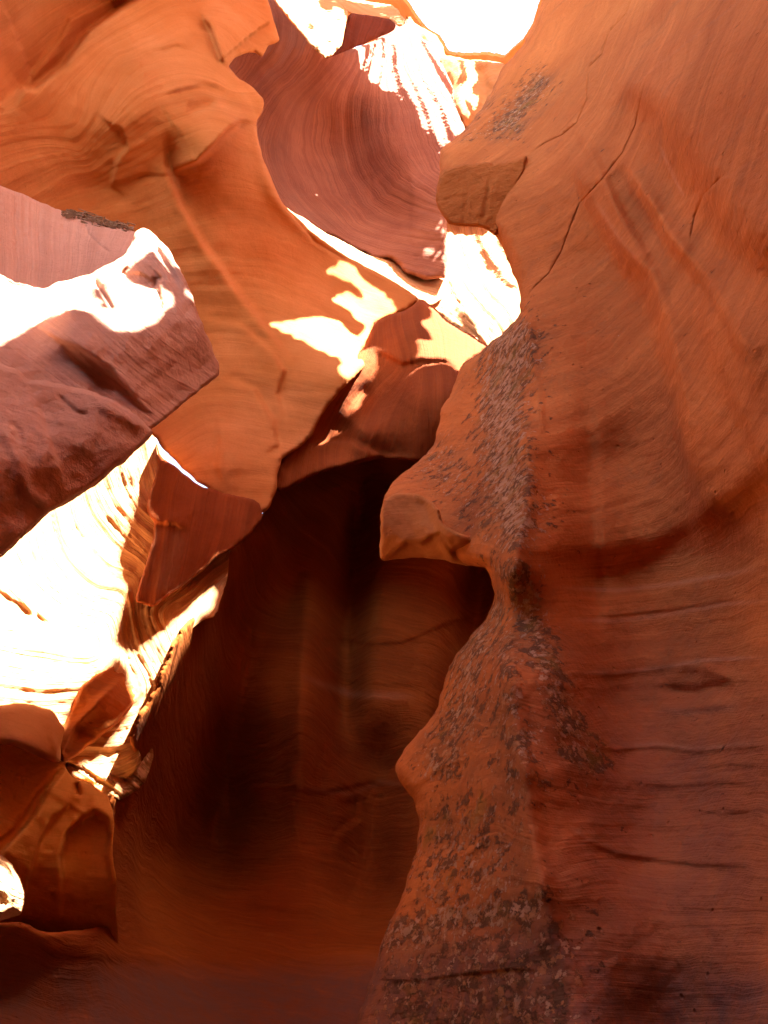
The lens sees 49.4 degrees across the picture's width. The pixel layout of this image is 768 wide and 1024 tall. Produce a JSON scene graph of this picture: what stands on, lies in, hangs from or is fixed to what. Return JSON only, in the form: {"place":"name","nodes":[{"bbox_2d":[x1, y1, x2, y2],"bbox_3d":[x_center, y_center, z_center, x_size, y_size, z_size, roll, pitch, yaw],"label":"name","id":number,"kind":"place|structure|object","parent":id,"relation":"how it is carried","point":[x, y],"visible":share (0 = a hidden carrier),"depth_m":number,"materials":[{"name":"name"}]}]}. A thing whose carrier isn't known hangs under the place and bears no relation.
{"place":"outdoors","nodes":[
{"label":"outdoors","id":0,"kind":"place"},
{"bbox_2d":[0,0,417,512],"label":"rock wall","id":1,"kind":"structure","parent":0,"point":[145,114],"depth_m":8.92,"materials":[{"name":"orange stone"}]},
{"bbox_2d":[0,186,134,288],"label":"rock shelf","id":2,"kind":"object","parent":1,"relation":"attached to","point":[42,245],"visible":0.77,"depth_m":6.19,"materials":[{"name":"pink stone"}]},
{"bbox_2d":[61,209,135,231],"bbox_3d":[-2.354,-2.405,6.868,0.643,0.445,0.197,5,-35,-6],"label":"twig debris","id":3,"kind":"object","parent":2,"relation":"on","point":[84,215],"visible":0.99,"depth_m":6.85,"materials":[{"name":"brown wood"}]},
{"bbox_2d":[135,444,262,606],"bbox_3d":[-1.478,0.106,6.852,1.009,1.909,0.597,10,-36,-14],"label":"hanging rock","id":4,"kind":"object","parent":1,"relation":"hanging from","point":[198,529],"visible":1,"depth_m":6.67,"materials":[{"name":"red stone"}]},
{"bbox_2d":[288,209,444,305],"bbox_3d":[-0.288,-3.458,11.712,2.770,1.674,0.679,15,-38,-21],"label":"sunlit ledge","id":5,"kind":"object","parent":1,"relation":"attached to","point":[431,292],"visible":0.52,"depth_m":11.91,"materials":[{"name":"stone"}]},
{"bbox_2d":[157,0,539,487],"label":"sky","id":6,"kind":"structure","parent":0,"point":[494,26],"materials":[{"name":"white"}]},
{"bbox_2d":[348,0,541,63],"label":"canyon rim","id":7,"kind":"object","parent":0,"point":[404,8],"visible":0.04,"depth_m":21.30,"materials":[{"name":"orange stone"}]},
{"bbox_2d":[274,0,347,57],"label":"rock slab","id":8,"kind":"object","parent":7,"relation":"on","point":[319,25],"visible":1,"depth_m":12.99,"materials":[{"name":"stone"}]},
{"bbox_2d":[329,13,395,57],"bbox_3d":[-0.335,-7.736,13.660,1.182,2.193,0.140,14,-37,-19],"label":"rock block","id":9,"kind":"object","parent":8,"relation":"attached to","point":[360,29],"visible":0.89,"depth_m":13.74,"materials":[{"name":"red stone"}]},
{"bbox_2d":[229,0,464,279],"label":"hanging rock","id":10,"kind":"object","parent":7,"relation":"hanging from","point":[353,142],"visible":0.81,"depth_m":14.99,"materials":[{"name":"stone"}]},
{"bbox_2d":[338,0,404,26],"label":"sunlit rock","id":11,"kind":"object","parent":7,"relation":"on","point":[383,10],"visible":0.86,"depth_m":15.91,"materials":[{"name":"stone"}]},
{"bbox_2d":[405,16,503,128],"bbox_3d":[1.399,-8.845,17.530,2.580,8.616,1.064,-13,-37,18],"label":"rock","id":12,"kind":"object","parent":7,"relation":"on","point":[473,82],"visible":0.12,"depth_m":17.52,"materials":[{"name":"orange stone"}]},
{"bbox_2d":[373,222,520,344],"bbox_3d":[0.407,-3.943,13.693,4.962,8.834,3.485,0,-35,0],"label":"rock bank","id":13,"kind":"object","parent":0,"point":[480,300],"visible":0.2,"depth_m":12.50,"materials":[{"name":"stone"}]},
{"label":"ground","id":14,"kind":"structure","parent":0,"visible":0},
{"bbox_2d":[0,855,24,920],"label":"boulder","id":15,"kind":"object","parent":14,"relation":"on","point":[12,896],"visible":1,"depth_m":3.54,"materials":[{"name":"stone"}]},
{"bbox_2d":[0,743,117,942],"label":"hollow wall","id":16,"kind":"structure","parent":14,"relation":"on","point":[56,832],"depth_m":4.81,"materials":[{"name":"orange stone"}]},
{"bbox_2d":[0,702,63,762],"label":"rounded rock","id":17,"kind":"object","parent":16,"relation":"on","point":[33,729],"visible":1,"depth_m":4.70,"materials":[{"name":"orange stone"}]},
{"bbox_2d":[60,667,134,761],"bbox_3d":[-1.875,1.273,5.731,0.433,1.177,0.934,-13,-37,18],"label":"rock wedge","id":18,"kind":"object","parent":16,"relation":"on","point":[103,702],"visible":0.77,"depth_m":5.35,"materials":[{"name":"stone"}]},
{"bbox_2d":[0,435,229,778],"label":"rock bowl","id":19,"kind":"object","parent":16,"relation":"on","point":[75,616],"visible":0.58,"depth_m":6.10,"materials":[{"name":"stone"}]},
{"bbox_2d":[0,364,152,557],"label":"boulder","id":20,"kind":"object","parent":14,"relation":"on","point":[61,445],"visible":0.99,"depth_m":3.44,"materials":[{"name":"red stone"}]},
{"bbox_2d":[0,228,218,428],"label":"boulder","id":21,"kind":"object","parent":20,"relation":"on","point":[126,330],"visible":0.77,"depth_m":4.43,"materials":[{"name":"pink stone"}]},
{"bbox_2d":[0,458,494,1023],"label":"rock wall","id":22,"kind":"structure","parent":14,"relation":"on","point":[266,824],"depth_m":8.05,"materials":[{"name":"stone"}]},
{"bbox_2d":[65,749,152,799],"bbox_3d":[-1.778,1.631,5.724,0.445,0.846,0.954,-11,-37,15],"label":"rock ledge","id":23,"kind":"object","parent":22,"relation":"attached to","point":[100,779],"visible":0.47,"depth_m":5.29,"materials":[{"name":"stone"}]},
{"bbox_2d":[277,300,486,491],"bbox_3d":[0.096,-1.351,10.308,2.770,4.639,3.033,0,-35,0],"label":"rock ledge","id":24,"kind":"object","parent":22,"relation":"attached to","point":[391,398],"visible":0.77,"depth_m":8.84,"materials":[{"name":"red stone"}]},
{"bbox_2d":[356,0,767,1023],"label":"rock wall","id":25,"kind":"structure","parent":14,"relation":"on","point":[582,768],"depth_m":3.71,"materials":[{"name":"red stone"}]}
]}

